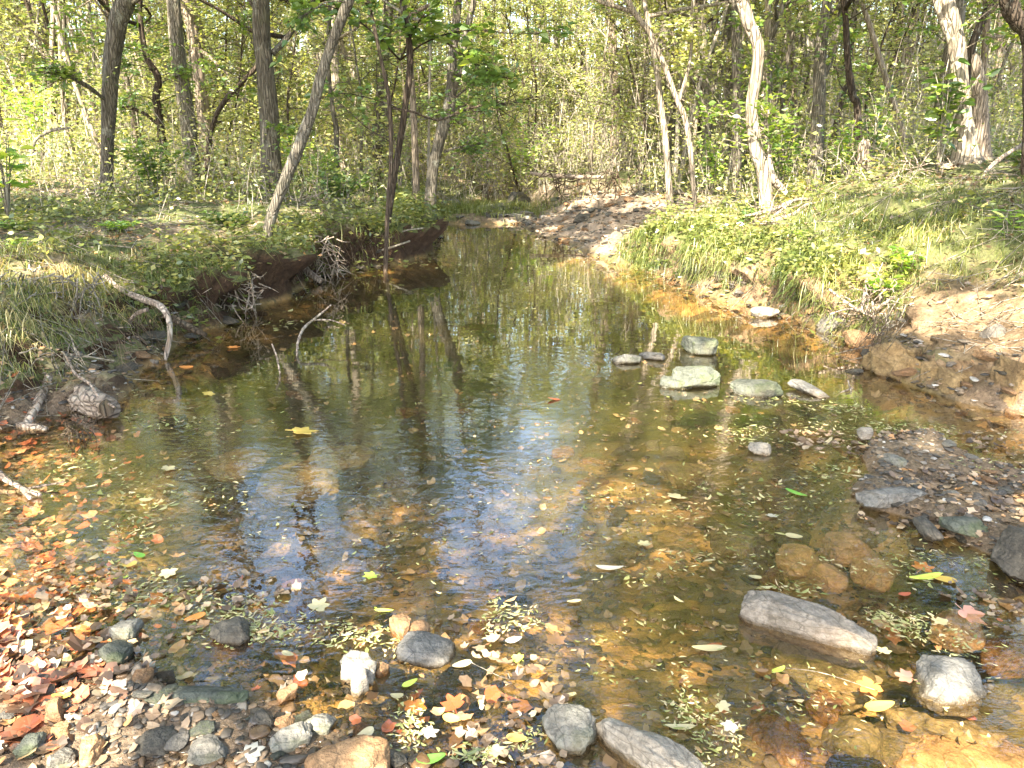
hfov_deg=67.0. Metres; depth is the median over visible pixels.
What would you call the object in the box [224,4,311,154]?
young tree
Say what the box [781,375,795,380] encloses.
bed stone
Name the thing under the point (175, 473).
bed stone
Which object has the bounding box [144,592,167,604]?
fallen leaf
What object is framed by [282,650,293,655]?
fallen leaf
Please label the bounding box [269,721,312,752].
stone
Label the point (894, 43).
young tree
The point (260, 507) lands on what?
bed stone
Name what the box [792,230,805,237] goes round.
herb
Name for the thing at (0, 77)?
young tree
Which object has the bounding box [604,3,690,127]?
young tree
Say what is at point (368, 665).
stone
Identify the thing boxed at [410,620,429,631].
stone
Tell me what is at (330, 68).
young tree
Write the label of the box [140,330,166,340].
undercut stone
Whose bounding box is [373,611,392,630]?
bed stone
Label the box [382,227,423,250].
branch
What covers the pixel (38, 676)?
red leaf litter
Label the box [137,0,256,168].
young tree
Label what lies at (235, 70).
young tree
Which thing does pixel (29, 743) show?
stone
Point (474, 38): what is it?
woodland tree
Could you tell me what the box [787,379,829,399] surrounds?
rock
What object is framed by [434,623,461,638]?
bed stone
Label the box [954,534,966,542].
bar stone
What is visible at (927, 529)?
rock
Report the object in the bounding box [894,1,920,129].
tall tree
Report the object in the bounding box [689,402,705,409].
bed stone
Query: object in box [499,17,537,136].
young tree
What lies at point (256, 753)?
fallen leaf
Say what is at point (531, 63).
young tree
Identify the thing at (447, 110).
tree
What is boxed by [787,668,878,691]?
twig
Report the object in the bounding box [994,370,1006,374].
waterline stone
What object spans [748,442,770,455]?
rock
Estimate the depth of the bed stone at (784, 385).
5.78 m
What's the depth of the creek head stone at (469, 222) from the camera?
15.30 m
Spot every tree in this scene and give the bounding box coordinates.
[0,0,73,157]
[0,0,73,164]
[0,0,74,168]
[0,0,75,153]
[0,0,122,112]
[0,0,149,168]
[0,0,153,199]
[0,1,37,134]
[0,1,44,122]
[0,1,46,149]
[0,24,55,129]
[0,37,53,143]
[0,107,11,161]
[1,0,75,145]
[3,0,102,163]
[3,4,85,119]
[5,0,75,137]
[5,0,103,155]
[6,1,101,158]
[30,0,198,177]
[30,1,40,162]
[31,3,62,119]
[32,0,104,164]
[40,0,187,154]
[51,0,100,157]
[54,0,102,101]
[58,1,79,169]
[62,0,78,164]
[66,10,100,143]
[68,7,118,132]
[70,0,141,136]
[71,0,215,183]
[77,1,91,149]
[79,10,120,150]
[81,0,155,145]
[81,0,213,174]
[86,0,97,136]
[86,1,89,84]
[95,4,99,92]
[96,6,171,125]
[103,0,245,156]
[118,0,249,157]
[118,1,278,125]
[119,0,219,164]
[123,0,195,137]
[127,1,232,128]
[128,0,172,124]
[135,1,236,148]
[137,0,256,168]
[139,0,290,177]
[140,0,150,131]
[142,22,219,131]
[147,0,253,142]
[156,0,244,138]
[165,0,284,178]
[166,0,200,182]
[166,0,310,138]
[175,0,246,140]
[180,0,228,181]
[183,1,249,112]
[184,0,313,198]
[194,0,302,148]
[201,0,312,141]
[205,1,311,122]
[208,0,300,171]
[210,0,344,181]
[211,2,329,138]
[213,0,318,149]
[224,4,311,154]
[247,0,322,142]
[247,1,319,145]
[256,6,306,121]
[262,0,353,239]
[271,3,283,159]
[274,15,360,147]
[275,14,363,163]
[276,3,397,146]
[282,8,373,170]
[289,3,360,141]
[290,1,402,178]
[297,0,436,190]
[297,14,381,141]
[298,3,391,182]
[298,23,344,85]
[303,0,476,191]
[307,5,374,151]
[308,0,426,177]
[315,1,436,128]
[316,2,426,147]
[317,0,439,182]
[321,1,424,158]
[324,1,448,180]
[328,0,393,157]
[342,4,430,143]
[345,0,442,158]
[345,0,450,171]
[351,4,419,159]
[355,0,459,173]
[359,1,488,206]
[361,3,460,179]
[368,0,393,181]
[373,27,447,157]
[380,1,442,156]
[388,0,467,173]
[392,1,461,116]
[392,5,457,127]
[394,0,524,172]
[394,6,470,141]
[413,0,521,212]
[420,0,512,170]
[420,1,489,158]
[425,0,458,110]
[427,1,475,157]
[435,1,516,150]
[436,9,542,199]
[445,0,538,154]
[451,0,572,191]
[463,0,524,164]
[465,0,530,153]
[465,0,540,147]
[465,0,557,162]
[471,0,573,142]
[480,0,573,181]
[487,0,595,161]
[488,0,600,176]
[491,22,539,155]
[493,16,552,155]
[498,0,590,152]
[498,0,591,159]
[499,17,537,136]
[500,6,552,139]
[503,0,609,170]
[519,0,677,172]
[519,3,605,155]
[521,0,646,162]
[523,0,592,168]
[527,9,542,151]
[535,0,623,162]
[543,0,620,138]
[561,0,632,162]
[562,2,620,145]
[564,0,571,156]
[564,0,690,160]
[567,0,700,184]
[569,0,719,171]
[569,9,607,156]
[571,0,710,173]
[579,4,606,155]
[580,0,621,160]
[584,18,625,132]
[586,0,820,210]
[588,0,693,171]
[589,1,633,126]
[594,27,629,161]
[595,0,710,208]
[597,0,724,158]
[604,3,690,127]
[605,0,708,155]
[613,0,763,154]
[613,0,808,192]
[615,0,782,173]
[638,0,722,164]
[646,0,731,175]
[653,0,764,107]
[659,0,797,160]
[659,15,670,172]
[660,1,810,165]
[671,0,817,152]
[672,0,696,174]
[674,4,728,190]
[680,0,804,189]
[682,0,796,108]
[684,1,778,148]
[686,0,835,210]
[694,9,790,118]
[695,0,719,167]
[703,2,743,158]
[711,1,841,107]
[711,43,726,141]
[717,0,801,119]
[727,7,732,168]
[741,0,896,115]
[743,11,820,131]
[760,0,885,153]
[771,6,819,117]
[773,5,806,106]
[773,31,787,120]
[777,0,897,149]
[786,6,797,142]
[792,0,858,144]
[798,0,938,119]
[798,3,871,104]
[798,18,826,138]
[801,1,930,122]
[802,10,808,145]
[805,0,916,189]
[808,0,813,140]
[810,0,885,178]
[814,0,929,125]
[827,0,944,137]
[836,1,920,127]
[838,4,982,75]
[840,1,942,134]
[847,2,972,137]
[854,2,930,65]
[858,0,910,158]
[866,1,979,139]
[873,4,933,115]
[874,5,928,88]
[886,2,995,73]
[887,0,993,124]
[894,0,995,88]
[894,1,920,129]
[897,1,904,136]
[899,0,970,111]
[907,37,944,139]
[909,1,996,121]
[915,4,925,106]
[916,6,967,115]
[927,0,966,157]
[931,0,1023,168]
[937,0,1021,98]
[966,0,1020,117]
[970,17,1021,126]
[971,53,993,160]
[974,0,1021,117]
[975,0,1023,176]
[976,8,1022,139]
[981,0,1013,73]
[987,20,1021,139]
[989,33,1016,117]
[990,74,1022,109]
[994,33,1021,74]
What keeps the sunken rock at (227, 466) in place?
on the ground at (584, 338)
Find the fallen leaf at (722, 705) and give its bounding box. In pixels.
[715,699,730,711]
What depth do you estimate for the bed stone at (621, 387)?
6.63 m
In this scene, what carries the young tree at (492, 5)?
on the ground at (584, 338)
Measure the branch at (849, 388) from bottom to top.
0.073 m
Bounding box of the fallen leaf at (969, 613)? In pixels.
[955,603,986,624]
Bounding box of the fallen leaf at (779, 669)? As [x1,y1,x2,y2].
[772,666,784,671]
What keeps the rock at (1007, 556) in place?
on the ground at (584, 338)
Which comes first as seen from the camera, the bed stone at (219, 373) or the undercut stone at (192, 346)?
the bed stone at (219, 373)
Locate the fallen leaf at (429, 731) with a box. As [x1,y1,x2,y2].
[422,726,438,738]
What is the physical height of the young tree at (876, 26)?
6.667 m
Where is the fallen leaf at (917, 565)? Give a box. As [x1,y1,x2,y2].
[911,561,934,571]
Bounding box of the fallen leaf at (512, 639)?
[506,636,521,642]
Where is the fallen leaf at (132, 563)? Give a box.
[122,561,136,566]
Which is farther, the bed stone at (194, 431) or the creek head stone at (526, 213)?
the creek head stone at (526, 213)
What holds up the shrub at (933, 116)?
on the ground at (584, 338)
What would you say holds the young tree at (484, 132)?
on the ground at (584, 338)
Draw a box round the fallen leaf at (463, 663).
[452,659,472,666]
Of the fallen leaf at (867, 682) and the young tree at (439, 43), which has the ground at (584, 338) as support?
the young tree at (439, 43)
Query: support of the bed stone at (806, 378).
on the ground at (584, 338)
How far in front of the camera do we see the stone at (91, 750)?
2.04 m
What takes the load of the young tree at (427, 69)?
on the ground at (584, 338)
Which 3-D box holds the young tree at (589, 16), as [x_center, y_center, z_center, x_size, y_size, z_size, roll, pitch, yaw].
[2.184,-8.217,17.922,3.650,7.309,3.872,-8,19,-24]
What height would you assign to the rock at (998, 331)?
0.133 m
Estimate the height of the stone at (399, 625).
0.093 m
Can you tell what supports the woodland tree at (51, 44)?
on the ground at (584, 338)
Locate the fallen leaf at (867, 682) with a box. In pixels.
[856,676,882,696]
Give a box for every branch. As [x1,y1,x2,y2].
[0,469,63,499]
[15,422,48,433]
[29,127,70,152]
[65,356,114,407]
[70,351,81,356]
[271,344,280,374]
[289,0,578,108]
[296,304,344,356]
[304,267,322,282]
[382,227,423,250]
[745,197,816,224]
[836,380,852,396]
[984,143,1021,172]
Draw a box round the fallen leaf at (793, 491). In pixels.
[786,488,806,495]
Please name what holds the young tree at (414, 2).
on the ground at (584, 338)
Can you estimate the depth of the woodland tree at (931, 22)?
31.41 m
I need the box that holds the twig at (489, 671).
[466,660,509,679]
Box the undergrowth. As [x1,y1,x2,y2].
[0,0,1023,228]
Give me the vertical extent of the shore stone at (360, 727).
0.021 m
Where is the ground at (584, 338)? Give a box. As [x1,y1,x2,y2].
[0,140,1023,767]
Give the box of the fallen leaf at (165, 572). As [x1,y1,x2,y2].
[158,566,177,578]
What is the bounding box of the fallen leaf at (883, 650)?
[876,646,891,653]
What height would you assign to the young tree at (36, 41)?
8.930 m
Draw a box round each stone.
[0,711,16,719]
[2,442,18,448]
[5,531,15,538]
[12,731,46,757]
[30,475,66,496]
[37,722,57,735]
[44,697,64,723]
[46,747,75,767]
[50,721,71,738]
[61,526,92,538]
[70,412,99,424]
[79,733,104,767]
[88,363,102,370]
[96,556,110,565]
[97,639,134,664]
[105,522,141,540]
[109,618,143,644]
[114,361,138,372]
[131,690,152,697]
[132,667,153,682]
[135,337,149,340]
[135,351,150,358]
[135,725,178,757]
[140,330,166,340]
[144,691,170,707]
[150,359,158,363]
[155,670,175,684]
[158,683,178,692]
[159,414,188,428]
[159,638,178,649]
[164,468,184,478]
[164,730,188,750]
[169,387,191,395]
[170,685,248,704]
[174,299,187,307]
[176,401,208,411]
[179,712,188,721]
[183,333,201,338]
[185,343,199,348]
[186,427,205,434]
[187,734,228,765]
[189,720,215,736]
[192,636,253,662]
[204,661,211,666]
[209,616,250,648]
[210,366,231,379]
[211,710,218,716]
[218,580,266,611]
[222,316,239,324]
[228,673,256,683]
[228,681,241,687]
[229,612,265,635]
[237,474,260,492]
[244,418,261,424]
[250,494,281,513]
[250,707,272,728]
[267,396,285,405]
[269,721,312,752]
[270,750,285,760]
[273,712,284,718]
[274,714,294,727]
[275,374,300,384]
[276,683,297,705]
[280,604,313,630]
[285,390,303,399]
[293,710,312,722]
[300,550,313,561]
[304,713,336,734]
[304,734,389,767]
[308,391,324,401]
[321,681,338,688]
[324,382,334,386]
[325,661,340,673]
[327,393,342,397]
[330,620,353,641]
[334,379,351,384]
[335,435,361,445]
[340,650,371,667]
[340,658,376,686]
[342,687,350,695]
[351,665,368,701]
[352,720,370,736]
[361,703,374,713]
[369,666,408,692]
[371,583,382,594]
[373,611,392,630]
[375,662,389,677]
[377,701,391,710]
[383,473,409,487]
[389,613,410,643]
[390,732,398,738]
[390,749,407,767]
[394,407,418,418]
[395,630,455,669]
[408,753,417,762]
[409,463,421,470]
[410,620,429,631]
[414,723,437,740]
[420,466,444,474]
[420,706,432,713]
[423,713,431,721]
[432,519,447,526]
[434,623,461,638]
[453,748,468,767]
[454,687,501,715]
[457,407,469,413]
[465,220,480,224]
[469,618,499,635]
[482,755,516,767]
[484,212,496,217]
[486,595,526,607]
[500,726,526,746]
[507,213,521,216]
[510,698,546,719]
[516,216,525,221]
[519,211,533,216]
[550,466,560,473]
[551,445,574,457]
[558,421,573,433]
[570,619,582,627]
[577,476,609,489]
[582,459,603,464]
[587,645,601,649]
[604,203,617,206]
[606,507,627,526]
[610,443,630,455]
[619,385,629,389]
[623,196,633,201]
[626,381,644,386]
[642,471,660,485]
[645,440,658,450]
[649,396,673,410]
[661,413,673,420]
[662,446,686,461]
[664,594,678,601]
[671,424,690,432]
[678,732,754,767]
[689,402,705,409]
[711,283,721,287]
[714,271,729,277]
[725,405,739,414]
[738,445,747,449]
[740,286,752,292]
[740,575,762,585]
[741,520,757,526]
[753,484,766,491]
[761,494,787,514]
[774,527,811,547]
[780,362,791,372]
[780,380,793,389]
[780,410,790,414]
[781,314,794,320]
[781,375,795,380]
[796,376,812,381]
[805,305,820,313]
[812,598,836,611]
[814,503,824,510]
[815,327,833,337]
[817,439,831,445]
[828,368,863,379]
[831,459,841,465]
[836,346,857,353]
[846,440,868,450]
[860,349,868,355]
[879,727,919,767]
[881,689,910,704]
[886,377,894,382]
[891,367,916,375]
[891,502,901,506]
[892,639,908,646]
[896,519,915,531]
[910,578,958,607]
[913,546,926,555]
[921,553,940,562]
[941,439,956,446]
[946,557,964,573]
[952,603,964,609]
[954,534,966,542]
[955,410,967,415]
[960,382,972,387]
[963,453,978,458]
[972,350,997,361]
[973,498,988,508]
[978,474,997,483]
[981,469,997,473]
[990,489,1006,494]
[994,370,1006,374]
[997,486,1014,494]
[998,584,1018,598]
[1001,386,1016,394]
[1004,408,1022,420]
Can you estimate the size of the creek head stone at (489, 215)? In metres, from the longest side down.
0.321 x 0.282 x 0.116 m
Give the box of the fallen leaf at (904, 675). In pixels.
[894,668,917,682]
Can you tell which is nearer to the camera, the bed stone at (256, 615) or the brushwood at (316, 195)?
the bed stone at (256, 615)
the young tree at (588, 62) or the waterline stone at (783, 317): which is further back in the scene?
the young tree at (588, 62)
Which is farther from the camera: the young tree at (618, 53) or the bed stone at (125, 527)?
the young tree at (618, 53)
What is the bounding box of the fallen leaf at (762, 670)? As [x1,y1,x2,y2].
[755,669,768,671]
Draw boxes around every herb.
[0,219,31,230]
[5,237,48,247]
[737,206,758,224]
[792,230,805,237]
[857,262,911,303]
[884,244,925,275]
[983,209,1023,237]
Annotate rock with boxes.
[204,447,271,482]
[256,461,339,507]
[307,445,374,472]
[440,199,460,206]
[479,203,511,211]
[506,192,530,205]
[542,703,596,759]
[573,213,590,223]
[596,718,705,767]
[612,354,641,366]
[639,352,665,361]
[659,463,713,489]
[660,376,691,390]
[672,366,720,391]
[681,335,718,355]
[710,527,762,565]
[730,379,782,400]
[738,590,877,663]
[746,714,811,767]
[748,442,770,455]
[750,306,779,319]
[760,566,784,592]
[771,641,876,714]
[775,543,822,579]
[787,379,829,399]
[789,300,802,317]
[801,687,843,726]
[806,562,848,593]
[816,531,878,567]
[817,314,846,331]
[821,715,883,759]
[825,754,883,767]
[841,329,876,351]
[850,555,899,592]
[855,486,926,508]
[857,427,873,439]
[861,339,921,380]
[877,453,906,467]
[881,707,1008,747]
[893,734,1023,767]
[912,515,943,541]
[912,654,986,717]
[919,358,973,394]
[927,609,985,653]
[938,516,987,537]
[941,490,959,493]
[979,323,1005,337]
[980,637,1023,679]
[990,354,1023,406]
[990,525,1023,591]
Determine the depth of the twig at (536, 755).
2.09 m
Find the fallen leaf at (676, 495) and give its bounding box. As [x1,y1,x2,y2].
[668,493,687,498]
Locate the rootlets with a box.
[83,234,927,378]
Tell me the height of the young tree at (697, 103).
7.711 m
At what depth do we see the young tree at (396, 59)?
22.28 m
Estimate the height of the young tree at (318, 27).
6.757 m
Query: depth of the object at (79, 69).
27.81 m
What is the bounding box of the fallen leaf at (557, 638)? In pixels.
[546,631,566,647]
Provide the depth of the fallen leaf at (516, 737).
2.16 m
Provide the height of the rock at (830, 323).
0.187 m
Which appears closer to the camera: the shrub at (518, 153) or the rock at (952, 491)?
the rock at (952, 491)
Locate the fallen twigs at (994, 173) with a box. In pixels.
[0,137,1023,455]
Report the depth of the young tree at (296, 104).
18.40 m
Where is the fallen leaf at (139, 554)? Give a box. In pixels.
[133,552,144,556]
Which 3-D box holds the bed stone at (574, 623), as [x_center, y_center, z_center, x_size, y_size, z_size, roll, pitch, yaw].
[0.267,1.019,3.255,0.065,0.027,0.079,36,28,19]
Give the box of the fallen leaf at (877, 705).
[865,701,894,710]
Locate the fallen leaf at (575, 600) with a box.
[567,599,581,601]
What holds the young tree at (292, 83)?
on the ground at (584, 338)
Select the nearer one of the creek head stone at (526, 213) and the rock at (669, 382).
the rock at (669, 382)
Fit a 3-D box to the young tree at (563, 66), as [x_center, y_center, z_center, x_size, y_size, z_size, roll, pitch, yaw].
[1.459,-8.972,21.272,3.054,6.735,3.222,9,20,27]
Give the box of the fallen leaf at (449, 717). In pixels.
[443,713,460,721]
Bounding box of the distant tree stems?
[0,0,1021,161]
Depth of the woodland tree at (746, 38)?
23.48 m
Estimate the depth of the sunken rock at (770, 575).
3.13 m
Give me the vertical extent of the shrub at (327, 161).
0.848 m
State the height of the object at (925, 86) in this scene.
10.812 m
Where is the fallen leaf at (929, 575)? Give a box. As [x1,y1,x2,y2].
[909,572,942,578]
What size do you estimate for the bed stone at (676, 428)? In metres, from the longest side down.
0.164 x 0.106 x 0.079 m
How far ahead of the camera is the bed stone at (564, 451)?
5.22 m
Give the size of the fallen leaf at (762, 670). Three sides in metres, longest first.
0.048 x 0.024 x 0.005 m
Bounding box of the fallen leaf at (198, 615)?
[184,612,206,620]
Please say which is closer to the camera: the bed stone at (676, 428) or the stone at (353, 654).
the stone at (353, 654)
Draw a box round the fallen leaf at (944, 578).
[931,576,956,582]
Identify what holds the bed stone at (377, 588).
on the ground at (584, 338)
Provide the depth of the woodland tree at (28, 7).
21.21 m
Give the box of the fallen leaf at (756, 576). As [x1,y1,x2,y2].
[749,575,761,578]
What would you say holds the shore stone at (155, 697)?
on the ground at (584, 338)
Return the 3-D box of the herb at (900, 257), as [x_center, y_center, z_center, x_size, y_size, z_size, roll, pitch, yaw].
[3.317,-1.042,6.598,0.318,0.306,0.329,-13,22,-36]
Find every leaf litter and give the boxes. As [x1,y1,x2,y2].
[0,142,1023,767]
[0,372,1023,754]
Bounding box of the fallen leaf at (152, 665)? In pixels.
[149,661,159,667]
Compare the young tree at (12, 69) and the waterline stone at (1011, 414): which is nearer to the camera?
the waterline stone at (1011, 414)
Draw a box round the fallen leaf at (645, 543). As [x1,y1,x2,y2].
[638,540,650,545]
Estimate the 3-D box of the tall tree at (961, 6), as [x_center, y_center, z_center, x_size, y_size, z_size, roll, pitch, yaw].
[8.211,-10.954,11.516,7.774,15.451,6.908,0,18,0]
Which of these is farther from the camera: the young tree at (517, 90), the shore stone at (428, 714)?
the young tree at (517, 90)
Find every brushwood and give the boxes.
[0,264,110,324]
[10,329,113,389]
[54,418,101,456]
[59,167,155,202]
[202,272,278,326]
[252,233,355,283]
[254,167,357,205]
[525,167,646,209]
[742,187,832,230]
[799,132,907,194]
[828,267,905,335]
[876,144,951,184]
[880,295,920,330]
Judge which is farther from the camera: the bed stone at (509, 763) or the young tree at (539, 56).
the young tree at (539, 56)
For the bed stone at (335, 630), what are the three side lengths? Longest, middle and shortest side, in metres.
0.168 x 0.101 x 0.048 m
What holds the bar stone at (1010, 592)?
on the ground at (584, 338)
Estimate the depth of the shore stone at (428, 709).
2.50 m
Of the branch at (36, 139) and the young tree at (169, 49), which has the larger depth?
the young tree at (169, 49)
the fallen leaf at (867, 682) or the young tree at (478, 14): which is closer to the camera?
the fallen leaf at (867, 682)
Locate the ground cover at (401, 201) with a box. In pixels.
[0,126,1020,340]
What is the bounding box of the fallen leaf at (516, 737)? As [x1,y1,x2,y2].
[506,733,526,741]
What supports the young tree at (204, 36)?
on the ground at (584, 338)
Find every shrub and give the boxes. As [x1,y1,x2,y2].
[0,62,57,171]
[0,118,35,222]
[107,129,196,201]
[199,210,251,227]
[254,123,315,183]
[297,169,376,203]
[302,147,344,189]
[481,121,560,191]
[693,133,728,195]
[763,116,811,193]
[821,119,871,178]
[856,85,902,171]
[918,57,1000,171]
[1000,151,1020,166]
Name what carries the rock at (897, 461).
on the ground at (584, 338)
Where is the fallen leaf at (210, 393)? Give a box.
[202,390,214,395]
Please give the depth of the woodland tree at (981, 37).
23.94 m
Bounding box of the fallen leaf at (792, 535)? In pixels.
[785,533,802,537]
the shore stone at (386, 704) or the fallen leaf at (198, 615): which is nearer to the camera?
the shore stone at (386, 704)
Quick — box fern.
[93,219,141,231]
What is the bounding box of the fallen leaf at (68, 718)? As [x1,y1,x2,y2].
[64,714,71,719]
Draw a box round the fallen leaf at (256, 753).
[237,741,264,758]
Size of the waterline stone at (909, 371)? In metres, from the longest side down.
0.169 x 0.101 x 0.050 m
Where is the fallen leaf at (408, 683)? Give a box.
[402,678,416,686]
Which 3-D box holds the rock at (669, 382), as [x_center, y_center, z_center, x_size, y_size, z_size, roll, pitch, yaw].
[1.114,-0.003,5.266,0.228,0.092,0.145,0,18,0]
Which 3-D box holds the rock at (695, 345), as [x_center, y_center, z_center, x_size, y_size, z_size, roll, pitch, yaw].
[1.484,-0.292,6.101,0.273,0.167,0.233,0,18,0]
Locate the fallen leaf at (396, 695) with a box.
[390,693,402,697]
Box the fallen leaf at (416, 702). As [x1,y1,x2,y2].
[404,696,426,714]
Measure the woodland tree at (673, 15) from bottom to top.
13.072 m
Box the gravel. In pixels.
[1,181,1023,767]
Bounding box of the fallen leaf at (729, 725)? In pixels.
[720,720,737,732]
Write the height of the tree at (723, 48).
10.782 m
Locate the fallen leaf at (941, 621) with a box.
[931,617,951,624]
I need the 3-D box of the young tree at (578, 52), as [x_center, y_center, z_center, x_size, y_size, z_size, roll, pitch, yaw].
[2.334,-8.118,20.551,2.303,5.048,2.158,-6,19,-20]
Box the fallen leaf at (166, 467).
[161,465,174,470]
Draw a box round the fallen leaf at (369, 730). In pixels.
[357,726,373,734]
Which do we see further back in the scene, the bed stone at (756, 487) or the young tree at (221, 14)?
the young tree at (221, 14)
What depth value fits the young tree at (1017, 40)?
20.39 m
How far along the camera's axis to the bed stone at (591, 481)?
4.58 m
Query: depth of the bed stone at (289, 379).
6.40 m
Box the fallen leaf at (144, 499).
[139,498,151,500]
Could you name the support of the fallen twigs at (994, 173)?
on the ground at (584, 338)
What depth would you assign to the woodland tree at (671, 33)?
24.87 m
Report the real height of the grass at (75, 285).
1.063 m
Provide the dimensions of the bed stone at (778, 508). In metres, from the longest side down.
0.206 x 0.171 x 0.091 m
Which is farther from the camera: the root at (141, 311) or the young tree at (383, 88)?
the young tree at (383, 88)
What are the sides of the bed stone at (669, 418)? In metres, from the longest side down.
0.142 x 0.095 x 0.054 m
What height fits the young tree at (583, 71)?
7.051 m
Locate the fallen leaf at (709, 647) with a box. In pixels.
[692,645,726,650]
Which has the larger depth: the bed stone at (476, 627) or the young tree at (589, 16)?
the young tree at (589, 16)
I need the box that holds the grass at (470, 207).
[0,139,1023,398]
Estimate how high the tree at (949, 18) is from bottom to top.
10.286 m
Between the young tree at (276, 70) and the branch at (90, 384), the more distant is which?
the young tree at (276, 70)
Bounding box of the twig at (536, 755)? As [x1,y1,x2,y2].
[520,753,553,759]
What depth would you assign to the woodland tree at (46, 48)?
29.97 m
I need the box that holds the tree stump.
[857,138,871,168]
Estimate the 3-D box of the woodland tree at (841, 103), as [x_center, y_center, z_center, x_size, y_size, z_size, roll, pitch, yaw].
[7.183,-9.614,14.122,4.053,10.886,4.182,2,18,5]
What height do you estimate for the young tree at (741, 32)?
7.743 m
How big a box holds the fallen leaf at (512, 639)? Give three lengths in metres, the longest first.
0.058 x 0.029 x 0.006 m
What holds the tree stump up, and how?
on the ground at (584, 338)
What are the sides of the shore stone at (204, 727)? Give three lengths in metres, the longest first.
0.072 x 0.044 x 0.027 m
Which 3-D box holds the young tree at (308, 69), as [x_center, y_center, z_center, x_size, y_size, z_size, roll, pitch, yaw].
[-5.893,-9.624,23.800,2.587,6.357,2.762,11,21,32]
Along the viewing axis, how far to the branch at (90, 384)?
4.74 m
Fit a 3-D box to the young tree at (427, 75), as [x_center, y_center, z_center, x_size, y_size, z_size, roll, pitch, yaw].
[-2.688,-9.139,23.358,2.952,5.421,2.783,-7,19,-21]
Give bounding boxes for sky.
[0,0,1020,126]
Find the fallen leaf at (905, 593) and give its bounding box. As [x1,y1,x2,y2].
[898,592,910,595]
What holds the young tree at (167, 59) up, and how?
on the ground at (584, 338)
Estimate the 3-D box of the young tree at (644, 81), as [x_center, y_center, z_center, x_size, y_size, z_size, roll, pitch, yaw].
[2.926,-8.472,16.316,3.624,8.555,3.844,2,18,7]
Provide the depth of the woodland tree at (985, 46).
15.72 m
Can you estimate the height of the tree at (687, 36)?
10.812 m
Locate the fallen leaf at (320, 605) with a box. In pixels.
[307,597,329,612]
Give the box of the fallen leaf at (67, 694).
[51,692,70,698]
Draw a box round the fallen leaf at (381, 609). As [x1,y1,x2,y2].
[374,608,392,611]
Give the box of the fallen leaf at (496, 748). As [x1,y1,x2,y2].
[488,743,505,756]
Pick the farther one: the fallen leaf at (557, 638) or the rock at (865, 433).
the rock at (865, 433)
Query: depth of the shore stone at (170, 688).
2.30 m
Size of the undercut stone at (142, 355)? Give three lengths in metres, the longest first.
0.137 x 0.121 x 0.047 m
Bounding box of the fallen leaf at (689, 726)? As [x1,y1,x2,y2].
[665,724,695,729]
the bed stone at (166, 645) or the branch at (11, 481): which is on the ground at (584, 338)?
the bed stone at (166, 645)
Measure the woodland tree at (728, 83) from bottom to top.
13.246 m
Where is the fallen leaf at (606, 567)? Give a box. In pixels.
[596,565,622,569]
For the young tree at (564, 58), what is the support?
on the ground at (584, 338)
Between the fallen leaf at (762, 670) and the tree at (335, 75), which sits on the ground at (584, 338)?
the tree at (335, 75)
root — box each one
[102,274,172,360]
[124,307,148,326]
[159,312,206,336]
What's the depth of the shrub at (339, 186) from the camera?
12.79 m
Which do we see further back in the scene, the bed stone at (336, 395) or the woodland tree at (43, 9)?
the woodland tree at (43, 9)
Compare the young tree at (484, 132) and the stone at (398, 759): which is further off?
the young tree at (484, 132)
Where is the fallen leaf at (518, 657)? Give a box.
[512,653,523,662]
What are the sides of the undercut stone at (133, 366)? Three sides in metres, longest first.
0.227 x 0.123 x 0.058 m
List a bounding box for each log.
[23,374,52,422]
[67,383,120,418]
[530,171,603,178]
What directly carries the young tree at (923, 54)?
on the ground at (584, 338)
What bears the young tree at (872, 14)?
on the ground at (584, 338)
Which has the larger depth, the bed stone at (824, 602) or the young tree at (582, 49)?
the young tree at (582, 49)
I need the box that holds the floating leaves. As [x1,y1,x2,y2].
[11,255,1023,767]
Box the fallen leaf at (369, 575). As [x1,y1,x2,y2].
[362,571,376,578]
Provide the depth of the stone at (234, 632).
2.58 m
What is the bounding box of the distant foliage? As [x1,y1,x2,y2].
[2,0,1021,158]
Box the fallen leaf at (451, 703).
[440,693,464,714]
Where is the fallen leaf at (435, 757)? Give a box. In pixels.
[416,753,445,763]
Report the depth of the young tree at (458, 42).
27.55 m
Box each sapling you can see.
[186,0,325,188]
[300,0,545,270]
[303,0,413,227]
[347,0,479,166]
[740,0,878,166]
[767,0,871,125]
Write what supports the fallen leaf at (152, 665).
on the ground at (584, 338)
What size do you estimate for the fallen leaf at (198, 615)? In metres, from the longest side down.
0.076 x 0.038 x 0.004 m
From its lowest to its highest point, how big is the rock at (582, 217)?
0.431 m

